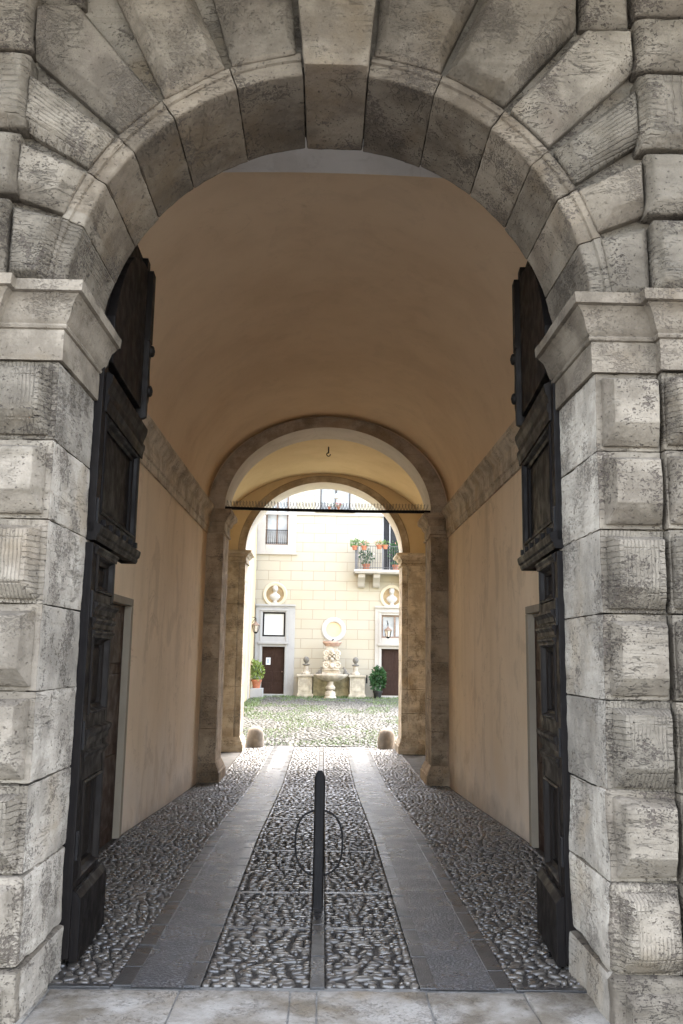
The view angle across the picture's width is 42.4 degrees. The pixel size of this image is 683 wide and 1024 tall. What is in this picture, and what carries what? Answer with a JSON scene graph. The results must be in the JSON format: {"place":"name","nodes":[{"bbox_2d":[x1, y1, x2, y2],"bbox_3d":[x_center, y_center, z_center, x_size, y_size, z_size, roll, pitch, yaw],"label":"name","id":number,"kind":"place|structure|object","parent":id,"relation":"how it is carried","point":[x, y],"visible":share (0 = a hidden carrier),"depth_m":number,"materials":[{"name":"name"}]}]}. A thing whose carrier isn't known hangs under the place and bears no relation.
{"place":"outdoors","nodes":[
{"label":"outdoors","id":0,"kind":"place"},
{"bbox_2d":[57,746,575,988],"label":"passage floor","id":1,"kind":"structure","parent":0,"point":[416,762],"depth_m":5.87,"materials":[{"name":"stone"}]},
{"bbox_2d":[246,726,263,747],"bbox_3d":[-1.903,4.979,19.437,0.387,0.480,0.387,1,-9,-1],"label":"guard stone","id":2,"kind":"object","parent":1,"relation":"on","point":[255,736],"visible":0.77,"depth_m":19.29,"materials":[{"name":"beige stone"}]},
{"bbox_2d":[21,986,540,1023],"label":"threshold mortar","id":3,"kind":"object","parent":1,"relation":"on","point":[290,990],"visible":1,"depth_m":4.53,"materials":[{"name":"grey concrete"}]},
{"bbox_2d":[14,989,609,1023],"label":"threshold","id":4,"kind":"object","parent":1,"relation":"on","point":[77,1006],"visible":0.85,"depth_m":4.29,"materials":[{"name":"stone"}]},
{"bbox_2d":[124,746,499,990],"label":"wheel track","id":5,"kind":"structure","parent":1,"relation":"on","point":[454,961],"depth_m":6.17,"materials":[{"name":"grey stone"}]},
{"bbox_2d":[51,746,582,989],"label":"passage cobblestones","id":6,"kind":"structure","parent":1,"relation":"on","point":[478,818],"depth_m":6.96,"materials":[{"name":"grey stone"}]},
{"bbox_2d":[47,746,586,992],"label":"border stones","id":7,"kind":"object","parent":1,"relation":"on","point":[128,974],"visible":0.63,"depth_m":5.84,"materials":[{"name":"grey stone"}]},
{"bbox_2d":[294,770,342,908],"bbox_3d":[-0.158,2.290,6.137,0.344,0.943,0.098,1,-9,-1],"label":"bollard","id":8,"kind":"object","parent":7,"relation":"on","point":[319,811],"visible":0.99,"depth_m":6.12,"materials":[{"name":"black metal"}]},
{"bbox_2d":[99,137,543,851],"bbox_3d":[-0.215,-0.603,12.718,18.000,9.700,14.630,1,-9,-1],"label":"vaulted passage","id":9,"kind":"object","parent":1,"relation":"on","point":[357,285],"visible":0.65,"depth_m":9.94,"materials":[{"name":"beige paint"}]},
{"bbox_2d":[99,604,124,848],"bbox_3d":[-2.291,1.962,8.058,0.280,2.255,1.088,1,-9,-1],"label":"side door","id":10,"kind":"structure","parent":9,"relation":"in","point":[110,754],"depth_m":8.30,"materials":[{"name":"brown wood"}]},
{"bbox_2d":[534,614,543,851],"bbox_3d":[2.011,2.025,7.961,0.280,2.235,1.038,1,-9,-1],"label":"side door","id":11,"kind":"structure","parent":9,"relation":"in","point":[537,648],"depth_m":8.31,"materials":[{"name":"brown wood"}]},
{"bbox_2d":[196,416,449,786],"bbox_3d":[-0.234,1.067,14.821,5.300,6.716,1.050,1,-9,-1],"label":"stone archway","id":12,"kind":"object","parent":1,"relation":"on","point":[242,460],"visible":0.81,"depth_m":14.50,"materials":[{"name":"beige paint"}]},
{"bbox_2d":[225,500,430,513],"bbox_3d":[-0.224,-0.080,14.664,3.511,0.174,0.065,1,-9,-1],"label":"tie rod","id":13,"kind":"object","parent":12,"relation":"attached to","point":[342,510],"visible":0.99,"depth_m":14.65,"materials":[{"name":"black paint"}]},
{"bbox_2d":[221,474,425,754],"bbox_3d":[-0.379,1.811,19.358,5.800,6.719,1.050,1,-9,-1],"label":"stone archway","id":14,"kind":"object","parent":1,"relation":"on","point":[409,558],"visible":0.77,"depth_m":19.00,"materials":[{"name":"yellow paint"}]},
{"bbox_2d":[378,728,394,748],"bbox_3d":[0.996,5.043,19.529,0.392,0.471,0.384,1,-9,-1],"label":"guard stone","id":15,"kind":"object","parent":1,"relation":"on","point":[386,738],"visible":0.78,"depth_m":19.38,"materials":[{"name":"beige stone"}]},
{"bbox_2d":[247,697,393,747],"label":"courtyard ground","id":16,"kind":"structure","parent":0,"point":[316,718],"depth_m":26.03,"materials":[{"name":"grey stone"}]},
{"bbox_2d":[244,527,256,701],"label":"courtyard wing","id":17,"kind":"structure","parent":16,"relation":"on","point":[250,609],"depth_m":36.92,"materials":[{"name":"beige paint"}]},
{"bbox_2d":[252,617,259,633],"bbox_3d":[-3.701,4.892,38.041,0.387,0.723,0.386,1,-9,-1],"label":"wall lantern","id":18,"kind":"object","parent":17,"relation":"attached to","point":[255,626],"depth_m":37.94,"materials":[{"name":"beige glass"}]},
{"bbox_2d":[250,688,262,697],"bbox_3d":[-3.640,7.775,37.748,0.540,0.440,0.550,1,-9,-1],"label":"stone block","id":19,"kind":"object","parent":16,"relation":"on","point":[256,692],"depth_m":37.49,"materials":[{"name":"grey stone"}]},
{"bbox_2d":[250,658,264,687],"bbox_3d":[-3.638,6.933,37.881,0.769,1.265,0.827,1,-9,-1],"label":"potted plant","id":20,"kind":"object","parent":19,"relation":"on","point":[257,673],"visible":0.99,"depth_m":37.72,"materials":[{"name":"green plant"}]},
{"bbox_2d":[297,674,313,697],"bbox_3d":[-1.600,7.671,38.765,0.730,1.040,0.920,1,-9,-1],"label":"stone pedestal","id":21,"kind":"object","parent":16,"relation":"on","point":[304,685],"visible":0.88,"depth_m":38.37,"materials":[{"name":"beige stone"}]},
{"bbox_2d":[301,656,310,673],"bbox_3d":[-1.560,6.767,38.843,0.400,0.770,0.400,1,-9,-1],"label":"ball finial","id":22,"kind":"object","parent":21,"relation":"on","point":[306,665],"visible":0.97,"depth_m":38.75,"materials":[{"name":"stone"}]},
{"bbox_2d":[243,697,397,747],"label":"courtyard cobblestones","id":23,"kind":"structure","parent":16,"relation":"on","point":[360,719],"depth_m":26.19,"materials":[{"name":"grey stone"}]},
{"bbox_2d":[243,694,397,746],"bbox_3d":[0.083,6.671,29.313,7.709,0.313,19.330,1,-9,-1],"label":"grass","id":24,"kind":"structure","parent":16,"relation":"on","point":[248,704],"depth_m":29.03,"materials":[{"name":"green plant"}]},
{"bbox_2d":[252,489,399,697],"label":"courtyard house","id":25,"kind":"structure","parent":16,"relation":"on","point":[311,567],"depth_m":39.88,"materials":[{"name":"beige paint"}]},
{"bbox_2d":[261,647,284,693],"bbox_3d":[-3.063,7.142,39.452,1.030,2.180,0.115,1,-9,-1],"label":"door","id":26,"kind":"structure","parent":25,"relation":"in","point":[272,682],"depth_m":39.46,"materials":[{"name":"brown wood"}]},
{"bbox_2d":[262,612,285,636],"bbox_3d":[-3.043,5.071,39.708,1.020,1.090,0.080,1,-9,-1],"label":"transom window","id":27,"kind":"structure","parent":25,"relation":"in","point":[273,622],"depth_m":39.71,"materials":[{"name":"white glass"}]},
{"bbox_2d":[270,586,279,602],"bbox_3d":[-3.011,3.726,39.874,0.510,0.825,0.335,1,-9,-1],"label":"marble bust","id":28,"kind":"object","parent":25,"relation":"in","point":[274,596],"visible":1,"depth_m":39.78,"materials":[{"name":"white stone"}]},
{"bbox_2d":[265,497,288,544],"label":"window","id":29,"kind":"structure","parent":25,"relation":"in","point":[276,525],"depth_m":40.55,"materials":[{"name":"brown glass"}]},
{"bbox_2d":[320,489,349,509],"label":"window","id":30,"kind":"structure","parent":25,"relation":"in","point":[327,495],"depth_m":40.84,"materials":[{"name":"white glass"}]},
{"bbox_2d":[350,538,359,549],"bbox_3d":[0.610,1.415,39.328,0.562,0.557,0.517,-1,-10,13],"label":"potted plant","id":31,"kind":"object","parent":25,"relation":"on","point":[353,545],"visible":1,"depth_m":39.26,"materials":[{"name":"green plant"}]},
{"bbox_2d":[359,540,369,549],"bbox_3d":[1.014,1.469,39.327,0.517,0.462,0.435,1,-9,-1],"label":"potted plant","id":32,"kind":"object","parent":25,"relation":"on","point":[363,546],"visible":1,"depth_m":39.27,"materials":[{"name":"green plant"}]},
{"bbox_2d":[359,548,374,568],"bbox_3d":[1.129,2.105,39.638,0.818,1.032,0.648,1,-9,-1],"label":"potted plant","id":33,"kind":"object","parent":25,"relation":"on","point":[361,552],"visible":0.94,"depth_m":39.58,"materials":[{"name":"green plant"}]},
{"bbox_2d":[373,540,384,548],"bbox_3d":[1.683,1.440,39.321,0.570,0.418,0.444,1,-9,-1],"label":"potted plant","id":34,"kind":"object","parent":25,"relation":"on","point":[379,546],"visible":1,"depth_m":39.27,"materials":[{"name":"green plant"}]},
{"bbox_2d":[381,539,388,548],"bbox_3d":[1.949,1.437,39.356,0.406,0.444,0.393,8,-12,-38],"label":"potted plant","id":35,"kind":"object","parent":25,"relation":"on","point":[384,545],"visible":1,"depth_m":39.27,"materials":[{"name":"green plant"}]},
{"bbox_2d":[384,621,391,637],"bbox_3d":[2.113,5.220,39.169,0.353,0.823,0.905,-1,-10,12],"label":"wall lantern","id":36,"kind":"object","parent":25,"relation":"attached to","point":[387,630],"depth_m":38.81,"materials":[{"name":"beige glass"}]},
{"bbox_2d":[381,615,398,637],"bbox_3d":[2.405,5.189,39.803,1.200,1.020,0.080,1,-9,-1],"label":"transom window","id":37,"kind":"structure","parent":25,"relation":"in","point":[393,620],"depth_m":39.81,"materials":[{"name":"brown glass"}]},
{"bbox_2d":[381,649,399,695],"bbox_3d":[2.370,7.254,39.547,1.180,2.160,0.115,1,-9,-1],"label":"door","id":38,"kind":"structure","parent":25,"relation":"in","point":[390,660],"depth_m":39.56,"materials":[{"name":"brown wood"}]},
{"bbox_2d":[383,517,398,569],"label":"balcony door","id":39,"kind":"structure","parent":25,"relation":"in","point":[386,524],"depth_m":40.65,"materials":[{"name":"grey wood"}]},
{"bbox_2d":[386,588,396,605],"bbox_3d":[2.287,3.849,39.989,0.485,0.827,0.324,5,-10,-22],"label":"marble bust","id":40,"kind":"object","parent":25,"relation":"in","point":[391,599],"visible":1,"depth_m":39.88,"materials":[{"name":"white stone"}]},
{"bbox_2d":[386,541,398,569],"bbox_3d":[2.488,1.974,39.923,0.900,1.425,0.725,1,-9,-1],"label":"potted plant","id":41,"kind":"object","parent":25,"relation":"on","point":[392,553],"visible":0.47,"depth_m":39.85,"materials":[{"name":"green plant"}]},
{"bbox_2d":[313,639,347,697],"bbox_3d":[-0.475,6.859,38.514,1.500,2.615,1.665,1,-9,-1],"label":"fountain","id":42,"kind":"object","parent":16,"relation":"on","point":[331,673],"visible":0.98,"depth_m":38.37,"materials":[{"name":"stone"}]},
{"bbox_2d":[315,667,323,673],"bbox_3d":[-0.965,6.955,38.572,0.357,0.330,0.144,1,-9,-1],"label":"stone bird","id":43,"kind":"object","parent":42,"relation":"on","point":[320,671],"visible":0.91,"depth_m":38.52},
{"bbox_2d":[313,676,348,696],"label":"fountain wall","id":44,"kind":"structure","parent":16,"relation":"on","point":[340,689],"depth_m":38.86,"materials":[{"name":"stone"}]},
{"bbox_2d":[348,675,367,698],"bbox_3d":[0.709,7.714,38.806,0.830,1.040,0.920,1,-9,-1],"label":"stone pedestal","id":45,"kind":"object","parent":16,"relation":"on","point":[356,686],"visible":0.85,"depth_m":38.41,"materials":[{"name":"beige stone"}]},
{"bbox_2d":[351,657,359,674],"bbox_3d":[0.620,6.808,38.882,0.400,0.770,0.400,1,-9,-1],"label":"ball finial","id":46,"kind":"object","parent":45,"relation":"on","point":[355,666],"visible":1,"depth_m":38.79,"materials":[{"name":"stone"}]},
{"bbox_2d":[369,665,386,697],"bbox_3d":[1.588,7.416,38.578,0.869,1.463,0.830,1,-9,-1],"label":"potted plant","id":47,"kind":"object","parent":16,"relation":"on","point":[376,680],"visible":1,"depth_m":38.46,"materials":[{"name":"green plant"}]},
{"label":"street","id":48,"kind":"structure","parent":0,"visible":0},
{"bbox_2d":[0,0,682,1023],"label":"stone portal","id":49,"kind":"object","parent":48,"relation":"on","point":[548,134],"visible":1,"depth_m":4.76,"materials":[{"name":"stone"}]},
{"bbox_2d":[58,245,155,962],"bbox_3d":[-1.512,0.251,5.877,0.175,4.711,1.417,1,-9,-3],"label":"wooden door leaf","id":50,"kind":"object","parent":49,"relation":"attached to","point":[120,429],"visible":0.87,"depth_m":5.48,"materials":[{"name":"brown wood"}]},
{"bbox_2d":[510,261,577,966],"bbox_3d":[1.334,0.305,5.926,0.175,4.711,1.416,0,-9,3],"label":"wooden door leaf","id":51,"kind":"object","parent":49,"relation":"attached to","point":[537,438],"visible":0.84,"depth_m":5.54,"materials":[{"name":"brown wood"}]}
]}

